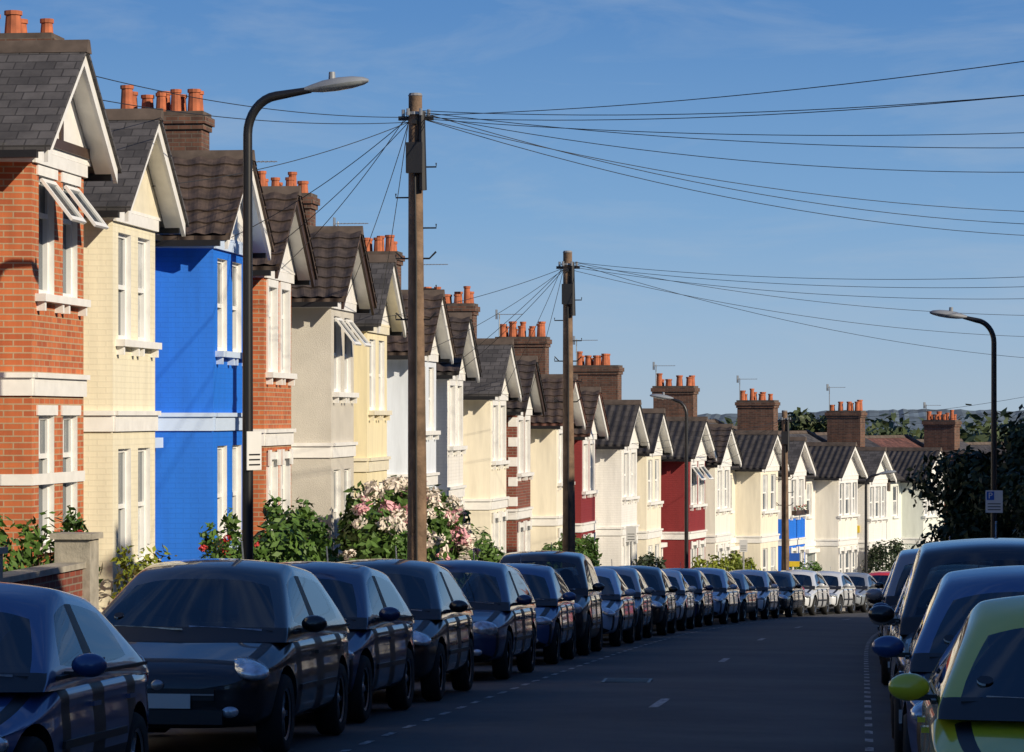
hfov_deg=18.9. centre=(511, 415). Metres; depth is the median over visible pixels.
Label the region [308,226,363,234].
ridge tiles
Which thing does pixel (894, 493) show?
window glass
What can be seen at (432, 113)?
overhead wires
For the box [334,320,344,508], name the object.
window glass
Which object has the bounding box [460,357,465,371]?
gable wall
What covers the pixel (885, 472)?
street lamp
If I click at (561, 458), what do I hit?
window reveals
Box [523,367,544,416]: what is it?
bargeboards
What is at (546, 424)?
gable roof
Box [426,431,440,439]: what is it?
window sills
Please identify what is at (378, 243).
chimney pots
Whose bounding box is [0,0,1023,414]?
sky
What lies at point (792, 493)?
window glass
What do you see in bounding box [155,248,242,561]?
walls
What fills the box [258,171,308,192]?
chimney pots
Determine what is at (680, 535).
stone trim
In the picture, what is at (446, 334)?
bargeboards
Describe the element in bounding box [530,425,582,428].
gutter
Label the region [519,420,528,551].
window reveals
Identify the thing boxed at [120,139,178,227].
eaves soffit
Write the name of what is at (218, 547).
rose bush
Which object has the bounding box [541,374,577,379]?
ridge tiles
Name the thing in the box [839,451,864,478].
eaves soffit
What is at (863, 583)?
parked car
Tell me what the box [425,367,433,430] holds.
window reveals
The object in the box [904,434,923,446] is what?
party wall coping
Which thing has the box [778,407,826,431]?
background tree
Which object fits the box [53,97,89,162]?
gable wall
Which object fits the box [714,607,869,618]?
kerb
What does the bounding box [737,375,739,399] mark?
tv aerial
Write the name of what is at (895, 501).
window frames
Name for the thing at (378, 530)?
hydrangea bush
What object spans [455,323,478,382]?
bargeboards
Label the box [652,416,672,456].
bargeboards
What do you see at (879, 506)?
window reveals
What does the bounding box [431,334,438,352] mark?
gable wall
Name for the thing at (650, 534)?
stone trim
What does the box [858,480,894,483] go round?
gutter
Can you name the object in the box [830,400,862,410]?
chimney pots
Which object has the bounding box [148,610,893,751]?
road
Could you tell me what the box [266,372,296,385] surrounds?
window sills
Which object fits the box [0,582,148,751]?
parked car
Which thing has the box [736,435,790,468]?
gable roof
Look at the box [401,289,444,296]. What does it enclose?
ridge tiles
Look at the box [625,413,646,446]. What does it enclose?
eaves soffit
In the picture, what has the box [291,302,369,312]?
gutter
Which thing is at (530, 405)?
gable wall
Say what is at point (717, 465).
gutter
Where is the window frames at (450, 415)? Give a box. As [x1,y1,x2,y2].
[450,386,450,445]
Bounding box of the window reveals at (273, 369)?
[269,287,287,529]
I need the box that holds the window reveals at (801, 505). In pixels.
[794,479,802,567]
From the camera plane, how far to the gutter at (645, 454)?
100.32 m
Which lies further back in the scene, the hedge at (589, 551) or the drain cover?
the hedge at (589, 551)
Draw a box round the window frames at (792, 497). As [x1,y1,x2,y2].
[791,479,800,567]
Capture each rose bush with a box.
[14,505,102,599]
[198,507,270,561]
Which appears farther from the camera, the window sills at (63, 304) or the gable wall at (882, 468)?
the gable wall at (882, 468)
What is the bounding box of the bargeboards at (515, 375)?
[498,347,520,401]
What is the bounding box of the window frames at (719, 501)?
[718,470,726,562]
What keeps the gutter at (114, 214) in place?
attached to the roof
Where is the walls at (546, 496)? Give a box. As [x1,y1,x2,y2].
[530,429,562,550]
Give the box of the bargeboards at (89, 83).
[44,56,117,183]
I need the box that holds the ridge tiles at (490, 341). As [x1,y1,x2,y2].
[476,338,513,344]
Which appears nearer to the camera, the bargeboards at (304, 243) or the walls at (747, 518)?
the bargeboards at (304, 243)
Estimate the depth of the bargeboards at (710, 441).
109.06 m
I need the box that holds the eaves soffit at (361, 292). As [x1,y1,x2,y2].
[338,251,369,308]
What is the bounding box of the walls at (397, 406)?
[387,354,435,489]
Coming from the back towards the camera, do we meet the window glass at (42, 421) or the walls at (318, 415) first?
the walls at (318, 415)
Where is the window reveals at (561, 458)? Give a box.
[560,434,562,540]
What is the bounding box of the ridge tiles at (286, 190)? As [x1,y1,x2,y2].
[261,186,301,195]
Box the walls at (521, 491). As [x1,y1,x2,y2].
[506,409,529,553]
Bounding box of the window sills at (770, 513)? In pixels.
[732,510,779,516]
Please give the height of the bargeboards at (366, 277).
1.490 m
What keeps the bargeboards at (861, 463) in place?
attached to the gable roof at (831, 461)
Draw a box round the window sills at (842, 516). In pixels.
[806,514,859,520]
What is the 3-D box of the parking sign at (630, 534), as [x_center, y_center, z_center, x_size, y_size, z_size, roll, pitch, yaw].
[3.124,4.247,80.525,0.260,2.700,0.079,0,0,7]
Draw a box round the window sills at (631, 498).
[622,496,639,503]
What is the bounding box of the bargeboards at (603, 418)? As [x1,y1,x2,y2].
[587,395,607,440]
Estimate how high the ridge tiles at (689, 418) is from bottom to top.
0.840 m
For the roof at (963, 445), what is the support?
on the walls
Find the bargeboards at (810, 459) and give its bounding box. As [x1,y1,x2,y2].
[792,442,815,476]
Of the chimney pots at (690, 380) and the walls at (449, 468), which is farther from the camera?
the chimney pots at (690, 380)
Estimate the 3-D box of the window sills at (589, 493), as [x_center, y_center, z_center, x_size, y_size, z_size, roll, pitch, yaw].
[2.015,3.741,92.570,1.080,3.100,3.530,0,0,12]
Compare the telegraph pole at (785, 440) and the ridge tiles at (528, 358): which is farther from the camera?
the telegraph pole at (785, 440)
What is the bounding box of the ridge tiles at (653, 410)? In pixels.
[642,408,665,412]
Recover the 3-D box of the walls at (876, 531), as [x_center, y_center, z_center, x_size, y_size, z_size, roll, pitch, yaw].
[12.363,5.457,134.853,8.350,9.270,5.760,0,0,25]
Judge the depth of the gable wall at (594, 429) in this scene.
92.75 m
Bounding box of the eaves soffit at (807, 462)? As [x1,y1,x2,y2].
[795,447,812,472]
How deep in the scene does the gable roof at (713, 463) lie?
111.72 m
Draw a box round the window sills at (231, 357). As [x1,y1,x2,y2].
[215,351,242,549]
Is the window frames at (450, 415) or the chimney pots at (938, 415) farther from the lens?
the chimney pots at (938, 415)
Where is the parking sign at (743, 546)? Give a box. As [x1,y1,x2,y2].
[740,540,746,569]
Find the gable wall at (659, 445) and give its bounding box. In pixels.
[655,433,662,449]
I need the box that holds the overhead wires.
[96,61,1023,464]
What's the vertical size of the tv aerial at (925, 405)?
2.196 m
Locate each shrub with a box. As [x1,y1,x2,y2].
[0,515,24,571]
[110,543,176,598]
[256,493,343,562]
[469,523,504,562]
[632,551,666,568]
[789,558,823,570]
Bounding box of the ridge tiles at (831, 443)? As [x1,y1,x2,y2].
[733,426,856,445]
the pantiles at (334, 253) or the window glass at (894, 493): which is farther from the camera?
the window glass at (894, 493)
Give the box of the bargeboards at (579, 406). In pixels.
[573,383,584,429]
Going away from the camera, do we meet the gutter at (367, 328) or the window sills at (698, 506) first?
the gutter at (367, 328)
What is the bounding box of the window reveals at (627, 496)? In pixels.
[626,453,634,564]
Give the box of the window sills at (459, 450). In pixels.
[448,446,467,454]
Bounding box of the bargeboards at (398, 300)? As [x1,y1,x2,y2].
[377,268,405,337]
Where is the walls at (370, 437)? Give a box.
[354,326,386,507]
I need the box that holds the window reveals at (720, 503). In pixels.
[720,470,727,558]
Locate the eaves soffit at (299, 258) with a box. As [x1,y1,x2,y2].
[271,212,309,279]
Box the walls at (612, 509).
[595,449,636,565]
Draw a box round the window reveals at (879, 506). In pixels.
[872,486,885,571]
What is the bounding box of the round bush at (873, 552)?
[860,538,909,573]
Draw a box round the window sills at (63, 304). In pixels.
[35,293,90,552]
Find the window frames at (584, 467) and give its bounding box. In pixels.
[584,444,590,490]
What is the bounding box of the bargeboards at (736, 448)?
[719,430,741,468]
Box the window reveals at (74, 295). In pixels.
[39,175,76,542]
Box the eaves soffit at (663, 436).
[650,421,670,453]
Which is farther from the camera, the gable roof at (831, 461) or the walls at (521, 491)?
the gable roof at (831, 461)
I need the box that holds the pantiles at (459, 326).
[436,316,481,372]
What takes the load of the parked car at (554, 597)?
on the road
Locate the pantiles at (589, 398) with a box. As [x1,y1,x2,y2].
[574,390,609,433]
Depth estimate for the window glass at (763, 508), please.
119.34 m
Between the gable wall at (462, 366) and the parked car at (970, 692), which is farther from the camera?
the gable wall at (462, 366)
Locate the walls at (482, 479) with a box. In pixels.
[463,394,505,543]
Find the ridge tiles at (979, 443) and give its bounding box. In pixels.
[965,442,990,444]
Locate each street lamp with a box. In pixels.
[242,72,368,559]
[650,392,687,567]
[864,469,895,572]
[930,307,1002,537]
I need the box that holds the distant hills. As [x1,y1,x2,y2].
[697,409,1023,429]
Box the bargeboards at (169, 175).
[125,124,184,236]
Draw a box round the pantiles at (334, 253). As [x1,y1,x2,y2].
[291,231,377,302]
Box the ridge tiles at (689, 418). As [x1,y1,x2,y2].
[666,417,707,420]
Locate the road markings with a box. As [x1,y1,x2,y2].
[339,615,874,751]
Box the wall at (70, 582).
[12,569,81,597]
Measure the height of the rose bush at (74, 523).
1.917 m
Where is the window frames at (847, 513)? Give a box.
[807,482,854,571]
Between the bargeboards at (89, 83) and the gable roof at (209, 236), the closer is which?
the bargeboards at (89, 83)
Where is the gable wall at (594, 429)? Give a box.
[591,418,596,432]
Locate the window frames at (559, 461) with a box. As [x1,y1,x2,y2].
[559,434,559,540]
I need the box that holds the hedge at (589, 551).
[541,533,602,566]
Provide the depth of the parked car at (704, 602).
78.41 m
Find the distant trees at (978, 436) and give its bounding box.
[721,404,1023,441]
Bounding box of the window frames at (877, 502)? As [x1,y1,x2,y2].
[870,486,883,571]
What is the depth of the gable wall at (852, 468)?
129.19 m
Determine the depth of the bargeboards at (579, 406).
88.76 m
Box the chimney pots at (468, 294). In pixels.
[424,286,473,302]
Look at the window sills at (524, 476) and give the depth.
81.35 m
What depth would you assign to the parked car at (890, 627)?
33.98 m
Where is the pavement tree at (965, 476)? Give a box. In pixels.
[902,404,1023,548]
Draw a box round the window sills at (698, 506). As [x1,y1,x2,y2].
[690,503,707,510]
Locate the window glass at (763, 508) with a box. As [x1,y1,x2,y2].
[763,475,772,570]
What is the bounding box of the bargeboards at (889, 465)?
[871,452,896,484]
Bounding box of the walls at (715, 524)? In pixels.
[705,462,729,565]
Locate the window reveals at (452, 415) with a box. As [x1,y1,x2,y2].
[450,385,460,445]
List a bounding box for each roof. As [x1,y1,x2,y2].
[0,52,121,173]
[84,120,188,226]
[160,161,273,251]
[253,195,317,279]
[291,234,376,308]
[354,262,407,330]
[387,297,455,357]
[436,319,480,376]
[463,344,522,396]
[506,362,546,411]
[530,380,586,425]
[574,392,609,436]
[595,405,650,445]
[637,413,673,452]
[665,421,717,458]
[705,428,742,464]
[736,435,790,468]
[778,441,816,474]
[779,433,821,441]
[808,446,868,477]
[818,435,903,479]
[858,451,897,481]
[867,438,921,446]
[887,451,942,480]
[922,441,977,450]
[970,445,1006,452]
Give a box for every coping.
[3,562,85,582]
[715,419,805,482]
[804,430,889,488]
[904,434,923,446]
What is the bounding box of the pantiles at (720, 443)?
[705,426,742,462]
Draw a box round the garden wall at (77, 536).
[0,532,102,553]
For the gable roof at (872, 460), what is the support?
attached to the walls at (876, 531)
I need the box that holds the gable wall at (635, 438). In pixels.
[630,426,638,442]
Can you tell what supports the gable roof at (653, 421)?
attached to the walls at (648, 519)
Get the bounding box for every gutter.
[0,149,112,180]
[84,210,180,233]
[155,234,266,257]
[253,270,309,284]
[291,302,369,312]
[357,326,401,335]
[387,355,449,361]
[436,375,475,380]
[463,396,518,400]
[506,412,541,414]
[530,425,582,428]
[574,436,605,439]
[595,444,646,448]
[637,452,670,455]
[661,457,714,461]
[705,464,739,466]
[730,468,781,471]
[806,476,865,479]
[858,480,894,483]
[898,479,917,482]
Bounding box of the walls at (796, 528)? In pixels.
[778,476,804,570]
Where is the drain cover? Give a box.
[601,678,652,682]
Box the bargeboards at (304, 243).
[275,201,314,286]
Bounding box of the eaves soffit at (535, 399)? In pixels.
[527,374,541,411]
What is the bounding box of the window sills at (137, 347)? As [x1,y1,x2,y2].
[115,339,161,573]
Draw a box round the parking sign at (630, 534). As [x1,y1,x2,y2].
[626,526,635,564]
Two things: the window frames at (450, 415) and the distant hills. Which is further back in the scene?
the distant hills
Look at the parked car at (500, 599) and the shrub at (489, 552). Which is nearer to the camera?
the parked car at (500, 599)
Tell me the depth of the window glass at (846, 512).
128.86 m
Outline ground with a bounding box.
[865,430,1000,435]
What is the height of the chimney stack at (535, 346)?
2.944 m
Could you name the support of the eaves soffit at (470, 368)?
attached to the walls at (449, 468)
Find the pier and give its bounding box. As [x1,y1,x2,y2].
[0,539,98,609]
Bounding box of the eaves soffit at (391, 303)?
[374,277,401,331]
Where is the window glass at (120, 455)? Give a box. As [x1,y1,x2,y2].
[118,238,141,558]
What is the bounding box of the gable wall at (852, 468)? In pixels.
[845,456,859,474]
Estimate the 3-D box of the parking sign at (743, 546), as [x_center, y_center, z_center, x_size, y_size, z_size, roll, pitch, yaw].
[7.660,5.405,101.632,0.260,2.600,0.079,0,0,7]
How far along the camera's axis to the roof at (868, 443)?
140.94 m
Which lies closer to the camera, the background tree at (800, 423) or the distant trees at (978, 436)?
the background tree at (800, 423)
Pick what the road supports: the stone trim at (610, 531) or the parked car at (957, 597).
the parked car at (957, 597)
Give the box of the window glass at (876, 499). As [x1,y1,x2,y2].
[870,487,882,566]
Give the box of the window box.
[791,504,808,514]
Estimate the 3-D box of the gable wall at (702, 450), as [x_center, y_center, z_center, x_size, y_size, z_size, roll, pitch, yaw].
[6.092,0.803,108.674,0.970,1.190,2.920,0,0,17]
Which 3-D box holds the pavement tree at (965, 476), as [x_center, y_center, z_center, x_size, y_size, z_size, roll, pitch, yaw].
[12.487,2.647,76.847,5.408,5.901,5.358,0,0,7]
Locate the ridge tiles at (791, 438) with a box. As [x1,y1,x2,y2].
[708,419,806,440]
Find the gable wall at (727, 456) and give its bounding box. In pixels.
[723,445,731,460]
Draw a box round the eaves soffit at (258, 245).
[220,194,265,252]
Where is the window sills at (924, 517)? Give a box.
[892,515,938,519]
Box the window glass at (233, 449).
[217,263,234,530]
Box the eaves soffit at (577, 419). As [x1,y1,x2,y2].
[573,390,582,425]
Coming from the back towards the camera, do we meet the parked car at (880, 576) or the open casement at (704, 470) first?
the parked car at (880, 576)
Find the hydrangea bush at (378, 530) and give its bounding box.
[334,475,480,561]
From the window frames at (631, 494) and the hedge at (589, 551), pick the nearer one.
the hedge at (589, 551)
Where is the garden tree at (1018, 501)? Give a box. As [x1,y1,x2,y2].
[999,466,1023,537]
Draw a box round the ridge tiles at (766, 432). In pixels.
[734,430,779,434]
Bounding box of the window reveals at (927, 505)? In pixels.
[896,485,942,557]
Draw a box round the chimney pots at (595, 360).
[577,351,609,364]
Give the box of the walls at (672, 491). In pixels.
[661,456,704,567]
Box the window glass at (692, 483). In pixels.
[692,467,699,563]
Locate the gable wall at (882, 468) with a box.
[875,461,888,478]
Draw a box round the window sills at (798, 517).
[790,514,806,519]
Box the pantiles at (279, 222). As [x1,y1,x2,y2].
[253,191,317,273]
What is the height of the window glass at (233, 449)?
4.350 m
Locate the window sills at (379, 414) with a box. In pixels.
[368,410,391,420]
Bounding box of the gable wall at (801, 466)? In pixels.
[796,454,806,470]
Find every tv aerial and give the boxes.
[333,217,367,225]
[495,310,521,335]
[573,336,595,364]
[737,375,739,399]
[826,384,845,410]
[923,402,940,419]
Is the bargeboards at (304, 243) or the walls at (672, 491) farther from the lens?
the walls at (672, 491)
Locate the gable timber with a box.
[54,121,89,158]
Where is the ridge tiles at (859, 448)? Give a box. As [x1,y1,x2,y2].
[779,431,886,450]
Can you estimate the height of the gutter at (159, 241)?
0.157 m
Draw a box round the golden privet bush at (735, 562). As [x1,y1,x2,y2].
[691,550,760,571]
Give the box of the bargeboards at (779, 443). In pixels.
[764,436,788,472]
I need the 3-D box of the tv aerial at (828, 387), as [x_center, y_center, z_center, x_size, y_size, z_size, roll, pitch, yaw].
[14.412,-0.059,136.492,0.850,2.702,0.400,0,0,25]
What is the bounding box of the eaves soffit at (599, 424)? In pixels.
[591,403,605,436]
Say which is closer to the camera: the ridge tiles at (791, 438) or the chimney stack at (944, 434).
the ridge tiles at (791, 438)
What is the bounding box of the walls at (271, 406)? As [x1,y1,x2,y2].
[253,278,290,543]
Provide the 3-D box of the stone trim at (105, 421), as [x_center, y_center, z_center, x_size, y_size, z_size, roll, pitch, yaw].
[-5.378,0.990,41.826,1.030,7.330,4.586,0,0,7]
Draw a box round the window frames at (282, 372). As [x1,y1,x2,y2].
[269,288,283,508]
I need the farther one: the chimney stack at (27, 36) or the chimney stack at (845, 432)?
the chimney stack at (845, 432)
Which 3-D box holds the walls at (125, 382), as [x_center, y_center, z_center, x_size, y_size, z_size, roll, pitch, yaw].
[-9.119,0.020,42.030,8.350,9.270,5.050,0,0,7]
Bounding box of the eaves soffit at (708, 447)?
[697,429,713,457]
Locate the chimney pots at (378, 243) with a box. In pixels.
[365,235,396,250]
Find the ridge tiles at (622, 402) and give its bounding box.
[603,400,641,404]
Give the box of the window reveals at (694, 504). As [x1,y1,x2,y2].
[693,464,702,565]
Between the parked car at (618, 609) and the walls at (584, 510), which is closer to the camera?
the parked car at (618, 609)
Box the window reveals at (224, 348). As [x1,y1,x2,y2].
[217,258,240,541]
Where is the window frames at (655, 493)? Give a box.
[648,459,656,557]
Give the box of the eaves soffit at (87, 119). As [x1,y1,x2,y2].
[38,73,110,173]
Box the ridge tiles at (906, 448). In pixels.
[813,432,941,450]
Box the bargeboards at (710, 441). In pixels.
[693,422,716,462]
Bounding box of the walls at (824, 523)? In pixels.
[805,475,856,571]
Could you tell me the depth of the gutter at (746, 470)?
117.09 m
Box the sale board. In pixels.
[789,553,799,569]
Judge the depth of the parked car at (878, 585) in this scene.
68.81 m
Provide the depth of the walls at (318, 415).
56.04 m
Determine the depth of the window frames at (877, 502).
132.55 m
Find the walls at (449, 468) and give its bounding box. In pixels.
[436,380,462,501]
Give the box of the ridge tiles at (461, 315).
[448,312,471,318]
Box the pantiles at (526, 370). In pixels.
[506,360,546,407]
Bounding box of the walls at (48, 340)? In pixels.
[0,162,83,568]
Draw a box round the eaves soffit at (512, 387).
[495,357,518,397]
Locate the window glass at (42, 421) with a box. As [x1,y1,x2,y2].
[39,182,67,534]
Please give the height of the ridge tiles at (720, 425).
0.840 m
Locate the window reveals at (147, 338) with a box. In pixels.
[118,232,149,564]
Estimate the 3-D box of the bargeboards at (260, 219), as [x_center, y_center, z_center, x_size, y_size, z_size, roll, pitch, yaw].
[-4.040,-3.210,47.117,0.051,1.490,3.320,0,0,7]
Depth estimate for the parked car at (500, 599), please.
39.82 m
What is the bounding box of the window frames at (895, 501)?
[893,485,940,515]
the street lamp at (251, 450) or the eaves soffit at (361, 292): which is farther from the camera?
the eaves soffit at (361, 292)
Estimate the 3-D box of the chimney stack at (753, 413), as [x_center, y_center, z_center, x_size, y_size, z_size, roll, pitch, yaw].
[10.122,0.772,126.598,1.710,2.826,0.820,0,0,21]
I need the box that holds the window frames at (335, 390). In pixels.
[334,317,346,549]
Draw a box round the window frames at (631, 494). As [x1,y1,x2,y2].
[624,453,632,565]
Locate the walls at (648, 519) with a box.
[637,450,660,563]
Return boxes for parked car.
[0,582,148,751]
[101,541,349,751]
[281,547,414,721]
[338,546,474,700]
[430,549,536,678]
[499,542,604,654]
[503,554,575,663]
[594,559,653,639]
[594,567,635,645]
[620,565,677,634]
[661,569,696,630]
[665,562,713,626]
[687,562,739,623]
[714,565,779,618]
[727,567,757,620]
[766,566,804,616]
[769,565,829,614]
[793,567,855,613]
[819,572,881,612]
[855,571,889,609]
[866,536,949,684]
[868,521,1023,751]
[868,598,884,664]
[870,619,894,675]
[872,565,1023,751]
[872,576,908,699]
[874,561,895,587]
[882,569,892,596]
[888,595,1023,751]
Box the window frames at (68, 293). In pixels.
[39,177,71,542]
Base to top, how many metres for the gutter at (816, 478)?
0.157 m
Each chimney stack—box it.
[0,32,64,40]
[163,111,214,150]
[302,193,319,225]
[367,251,404,286]
[446,303,479,337]
[495,337,551,373]
[573,365,623,399]
[651,386,699,416]
[735,400,779,429]
[825,411,866,446]
[922,420,961,449]
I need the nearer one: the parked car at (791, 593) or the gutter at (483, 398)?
the gutter at (483, 398)
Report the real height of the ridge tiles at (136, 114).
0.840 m
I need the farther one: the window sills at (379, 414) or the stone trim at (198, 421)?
the window sills at (379, 414)
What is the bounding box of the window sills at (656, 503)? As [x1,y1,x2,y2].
[647,501,663,508]
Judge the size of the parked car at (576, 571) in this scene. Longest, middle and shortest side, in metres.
4.242 x 2.170 x 1.863 m
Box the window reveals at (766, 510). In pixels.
[730,474,775,570]
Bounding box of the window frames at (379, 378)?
[370,340,380,507]
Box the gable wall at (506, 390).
[502,375,508,392]
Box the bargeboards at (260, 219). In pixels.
[225,169,270,259]
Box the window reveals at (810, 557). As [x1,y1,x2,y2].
[807,482,855,572]
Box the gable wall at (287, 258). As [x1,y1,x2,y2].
[280,239,294,271]
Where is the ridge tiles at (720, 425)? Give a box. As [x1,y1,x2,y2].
[709,424,733,427]
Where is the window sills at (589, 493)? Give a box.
[582,490,598,497]
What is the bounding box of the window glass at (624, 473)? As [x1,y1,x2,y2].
[624,454,631,563]
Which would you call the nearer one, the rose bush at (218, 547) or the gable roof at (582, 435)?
the rose bush at (218, 547)
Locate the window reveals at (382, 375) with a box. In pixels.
[370,339,384,504]
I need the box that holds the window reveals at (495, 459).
[494,405,503,551]
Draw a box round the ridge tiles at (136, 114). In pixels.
[105,108,164,120]
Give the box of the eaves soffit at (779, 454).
[762,441,781,469]
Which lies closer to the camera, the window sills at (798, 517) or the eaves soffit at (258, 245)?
the eaves soffit at (258, 245)
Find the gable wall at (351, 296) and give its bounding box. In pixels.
[346,277,356,301]
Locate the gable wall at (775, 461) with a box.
[768,448,779,465]
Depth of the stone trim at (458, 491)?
71.25 m
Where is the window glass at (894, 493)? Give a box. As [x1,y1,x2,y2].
[893,487,939,514]
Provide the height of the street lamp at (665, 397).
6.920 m
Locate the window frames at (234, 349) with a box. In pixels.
[217,259,236,538]
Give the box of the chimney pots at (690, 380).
[656,373,694,385]
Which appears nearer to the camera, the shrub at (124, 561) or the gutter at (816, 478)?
the shrub at (124, 561)
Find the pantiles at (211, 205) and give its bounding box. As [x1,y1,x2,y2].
[171,156,274,245]
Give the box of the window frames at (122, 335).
[118,234,144,559]
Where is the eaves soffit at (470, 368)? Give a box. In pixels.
[453,333,475,377]
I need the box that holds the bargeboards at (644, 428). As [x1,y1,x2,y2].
[627,407,649,450]
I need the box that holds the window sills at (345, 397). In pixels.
[332,392,358,556]
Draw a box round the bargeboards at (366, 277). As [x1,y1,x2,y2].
[341,238,373,314]
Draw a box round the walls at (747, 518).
[730,470,777,570]
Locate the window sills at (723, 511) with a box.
[716,508,732,514]
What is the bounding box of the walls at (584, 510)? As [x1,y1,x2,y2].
[574,439,594,540]
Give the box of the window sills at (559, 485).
[557,482,562,489]
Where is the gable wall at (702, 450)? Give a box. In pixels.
[697,437,706,454]
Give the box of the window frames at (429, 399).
[429,368,430,430]
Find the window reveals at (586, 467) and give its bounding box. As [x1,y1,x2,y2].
[585,444,592,545]
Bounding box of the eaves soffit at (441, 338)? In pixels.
[425,310,449,358]
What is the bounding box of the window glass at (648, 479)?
[648,461,655,559]
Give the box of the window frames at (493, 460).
[493,405,501,551]
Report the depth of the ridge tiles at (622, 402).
98.24 m
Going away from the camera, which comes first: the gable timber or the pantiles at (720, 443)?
the gable timber
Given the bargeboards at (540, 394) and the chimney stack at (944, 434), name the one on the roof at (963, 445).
the chimney stack at (944, 434)
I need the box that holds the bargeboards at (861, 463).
[841,446,867,480]
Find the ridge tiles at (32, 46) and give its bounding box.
[0,39,91,53]
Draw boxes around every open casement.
[40,178,108,229]
[334,317,371,346]
[692,465,713,479]
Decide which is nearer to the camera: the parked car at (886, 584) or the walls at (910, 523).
the parked car at (886, 584)
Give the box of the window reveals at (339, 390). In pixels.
[334,316,350,551]
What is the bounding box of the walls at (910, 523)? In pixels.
[887,481,943,570]
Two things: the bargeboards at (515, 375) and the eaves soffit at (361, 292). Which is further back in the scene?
the bargeboards at (515, 375)
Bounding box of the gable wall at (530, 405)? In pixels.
[527,394,532,407]
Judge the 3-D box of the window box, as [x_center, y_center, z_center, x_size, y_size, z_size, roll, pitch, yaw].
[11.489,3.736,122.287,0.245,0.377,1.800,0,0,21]
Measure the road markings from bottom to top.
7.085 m
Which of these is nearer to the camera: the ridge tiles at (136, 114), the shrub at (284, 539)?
the ridge tiles at (136, 114)
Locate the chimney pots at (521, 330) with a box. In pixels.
[500,321,545,336]
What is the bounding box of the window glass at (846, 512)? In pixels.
[807,484,853,571]
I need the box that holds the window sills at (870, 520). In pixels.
[868,517,889,522]
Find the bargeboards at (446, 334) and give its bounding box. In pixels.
[427,300,453,363]
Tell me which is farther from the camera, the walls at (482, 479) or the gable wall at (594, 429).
the gable wall at (594, 429)
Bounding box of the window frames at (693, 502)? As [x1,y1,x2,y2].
[692,464,700,566]
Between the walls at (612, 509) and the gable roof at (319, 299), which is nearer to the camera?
the gable roof at (319, 299)
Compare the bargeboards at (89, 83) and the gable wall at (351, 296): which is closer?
the bargeboards at (89, 83)
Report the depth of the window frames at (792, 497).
122.15 m
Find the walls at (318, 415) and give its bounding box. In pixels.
[291,308,353,561]
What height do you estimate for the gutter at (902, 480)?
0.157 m
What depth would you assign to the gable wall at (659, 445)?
102.88 m
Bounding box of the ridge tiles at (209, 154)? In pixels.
[171,150,255,160]
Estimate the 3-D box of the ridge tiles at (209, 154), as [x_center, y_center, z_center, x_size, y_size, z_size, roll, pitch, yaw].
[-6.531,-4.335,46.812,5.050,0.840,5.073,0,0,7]
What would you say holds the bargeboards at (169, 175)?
attached to the gable roof at (133, 140)
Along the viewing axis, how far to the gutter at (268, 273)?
49.23 m
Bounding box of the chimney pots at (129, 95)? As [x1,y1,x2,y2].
[120,85,203,110]
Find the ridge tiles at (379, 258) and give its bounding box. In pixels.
[368,254,396,262]
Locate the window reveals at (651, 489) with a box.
[650,459,658,557]
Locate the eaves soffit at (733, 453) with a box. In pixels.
[723,436,738,463]
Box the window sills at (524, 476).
[517,472,533,480]
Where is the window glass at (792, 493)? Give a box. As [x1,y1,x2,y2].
[791,480,799,510]
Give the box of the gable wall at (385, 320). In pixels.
[381,305,389,324]
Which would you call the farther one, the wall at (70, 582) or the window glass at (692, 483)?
the window glass at (692, 483)
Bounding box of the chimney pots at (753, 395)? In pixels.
[740,388,772,399]
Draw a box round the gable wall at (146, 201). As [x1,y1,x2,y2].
[132,164,160,217]
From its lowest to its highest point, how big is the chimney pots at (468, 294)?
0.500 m
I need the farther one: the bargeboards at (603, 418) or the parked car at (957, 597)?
the bargeboards at (603, 418)
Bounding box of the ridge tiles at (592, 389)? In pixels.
[580,387,600,391]
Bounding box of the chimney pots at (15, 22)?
[0,10,53,32]
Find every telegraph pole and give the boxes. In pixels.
[395,93,436,561]
[554,251,581,551]
[776,410,793,570]
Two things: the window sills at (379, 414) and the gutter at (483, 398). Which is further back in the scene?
the gutter at (483, 398)
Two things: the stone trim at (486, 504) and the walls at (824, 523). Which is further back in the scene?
the walls at (824, 523)
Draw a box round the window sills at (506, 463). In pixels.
[491,460,509,468]
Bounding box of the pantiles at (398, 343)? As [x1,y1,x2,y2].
[387,294,455,353]
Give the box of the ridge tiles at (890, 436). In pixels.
[865,435,971,453]
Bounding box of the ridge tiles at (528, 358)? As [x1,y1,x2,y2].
[516,356,537,361]
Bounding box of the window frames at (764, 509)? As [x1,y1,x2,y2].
[763,474,773,570]
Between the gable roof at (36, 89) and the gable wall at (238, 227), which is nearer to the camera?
the gable roof at (36, 89)
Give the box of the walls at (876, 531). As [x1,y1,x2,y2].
[857,479,885,572]
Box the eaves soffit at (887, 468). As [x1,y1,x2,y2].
[875,456,894,480]
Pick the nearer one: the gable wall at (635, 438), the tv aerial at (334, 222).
the tv aerial at (334, 222)
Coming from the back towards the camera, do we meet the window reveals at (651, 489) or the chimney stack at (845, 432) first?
the chimney stack at (845, 432)
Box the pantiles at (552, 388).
[530,377,587,422]
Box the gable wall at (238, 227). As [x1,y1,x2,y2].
[231,205,242,242]
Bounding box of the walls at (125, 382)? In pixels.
[84,221,154,611]
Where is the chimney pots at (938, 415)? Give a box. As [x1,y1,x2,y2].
[927,410,956,419]
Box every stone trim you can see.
[0,152,89,485]
[84,212,160,431]
[155,241,242,447]
[253,271,295,524]
[291,302,357,457]
[354,326,390,471]
[387,355,439,485]
[436,374,466,509]
[463,394,508,554]
[506,410,533,551]
[530,426,562,546]
[575,434,597,545]
[595,444,639,565]
[637,451,662,538]
[661,456,706,567]
[705,462,732,566]
[730,467,779,553]
[778,472,806,567]
[805,476,858,571]
[857,479,887,570]
[887,479,943,562]

